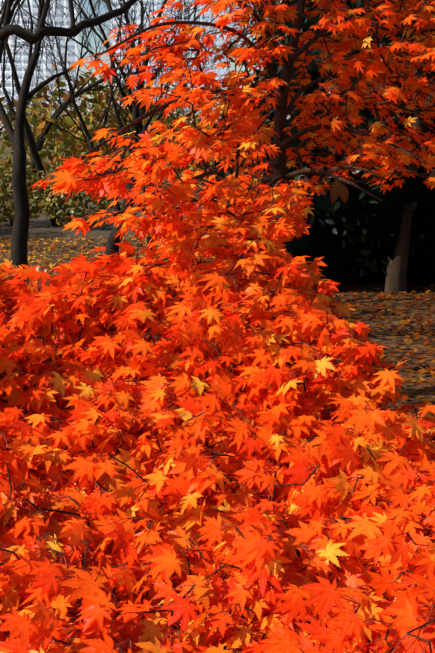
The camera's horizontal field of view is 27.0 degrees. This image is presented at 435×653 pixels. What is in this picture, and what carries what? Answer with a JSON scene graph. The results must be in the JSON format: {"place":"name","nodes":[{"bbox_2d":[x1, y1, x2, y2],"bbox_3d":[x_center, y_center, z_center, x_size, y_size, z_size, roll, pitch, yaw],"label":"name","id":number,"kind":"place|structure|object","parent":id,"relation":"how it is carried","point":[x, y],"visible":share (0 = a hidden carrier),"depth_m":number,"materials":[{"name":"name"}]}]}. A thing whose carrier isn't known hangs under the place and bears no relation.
{"place":"outdoors","nodes":[
{"label":"outdoors","id":0,"kind":"place"},
{"bbox_2d":[78,0,263,128],"label":"sky","id":1,"kind":"structure","parent":0,"point":[103,11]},
{"bbox_2d":[0,136,434,607],"bbox_3d":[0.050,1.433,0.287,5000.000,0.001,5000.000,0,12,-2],"label":"ground","id":2,"kind":"structure","parent":0,"point":[44,228],"depth_m":8.32,"materials":[{"name":"brown soil"}]},
{"bbox_2d":[0,0,81,136],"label":"tower frame","id":3,"kind":"object","parent":2,"relation":"on","point":[64,3],"visible":0.15,"depth_m":396.46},
{"bbox_2d":[0,0,77,132],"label":"tower glazing","id":4,"kind":"structure","parent":3,"relation":"in","point":[48,61],"depth_m":397.15,"materials":[{"name":"blue glass"}]},
{"bbox_2d":[0,184,84,224],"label":"shrub stems","id":5,"kind":"object","parent":2,"relation":"on","point":[33,201],"visible":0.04,"depth_m":14.57,"materials":[{"name":"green plant"}]},
{"bbox_2d":[36,266,49,291],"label":"bamboo stakes","id":6,"kind":"object","parent":2,"relation":"on","point":[39,282],"visible":0.17,"depth_m":1.63,"materials":[{"name":"beige wood"}]},
{"bbox_2d":[0,0,250,281],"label":"bare trees","id":7,"kind":"object","parent":2,"relation":"on","point":[20,132],"visible":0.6,"depth_m":8.78,"materials":[{"name":"brown plant"}]},
{"bbox_2d":[0,61,260,188],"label":"tree line","id":8,"kind":"object","parent":2,"relation":"on","point":[61,138],"visible":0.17,"depth_m":24.61,"materials":[{"name":"green plant"}]},
{"bbox_2d":[110,0,226,122],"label":"tower frame","id":9,"kind":"object","parent":2,"relation":"on","point":[221,71],"visible":0.06,"depth_m":433.08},
{"bbox_2d":[114,1,216,111],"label":"tower glazing","id":10,"kind":"structure","parent":9,"relation":"in","point":[205,17],"depth_m":433.87,"materials":[{"name":"blue glass"}]},
{"bbox_2d":[0,0,434,652],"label":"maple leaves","id":11,"kind":"object","parent":2,"relation":"on","point":[282,142],"visible":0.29,"depth_m":2.54,"materials":[{"name":"brown plant"}]},
{"bbox_2d":[0,215,434,652],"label":"maple leaves","id":12,"kind":"object","parent":11,"relation":"attached to","point":[372,543],"visible":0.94,"depth_m":1.28,"materials":[{"name":"orange plant"}]},
{"bbox_2d":[0,0,434,652],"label":"maple petioles","id":13,"kind":"object","parent":11,"relation":"attached to","point":[234,650],"visible":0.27,"depth_m":1.42,"materials":[{"name":"brown plant"}]},
{"bbox_2d":[31,0,434,259],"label":"maple leaves","id":14,"kind":"object","parent":11,"relation":"attached to","point":[242,139],"visible":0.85,"depth_m":2.27,"materials":[{"name":"orange plant"}]},
{"bbox_2d":[330,178,348,203],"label":"dry leaves","id":15,"kind":"object","parent":11,"relation":"on","point":[336,190],"visible":1,"depth_m":2.41,"materials":[{"name":"brown plant"}]},
{"bbox_2d":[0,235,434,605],"bbox_3d":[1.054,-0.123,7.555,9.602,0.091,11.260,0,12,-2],"label":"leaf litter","id":16,"kind":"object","parent":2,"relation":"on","point":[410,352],"visible":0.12,"depth_m":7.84,"materials":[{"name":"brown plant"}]},
{"bbox_2d":[211,0,434,292],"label":"evergreen foliage","id":17,"kind":"object","parent":2,"relation":"on","point":[321,240],"visible":0.33,"depth_m":8.37,"materials":[{"name":"green plant"}]},
{"bbox_2d":[0,0,434,293],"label":"shrubs","id":18,"kind":"object","parent":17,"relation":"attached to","point":[36,205],"depth_m":8.47,"materials":[{"name":"green plant"}]}
]}

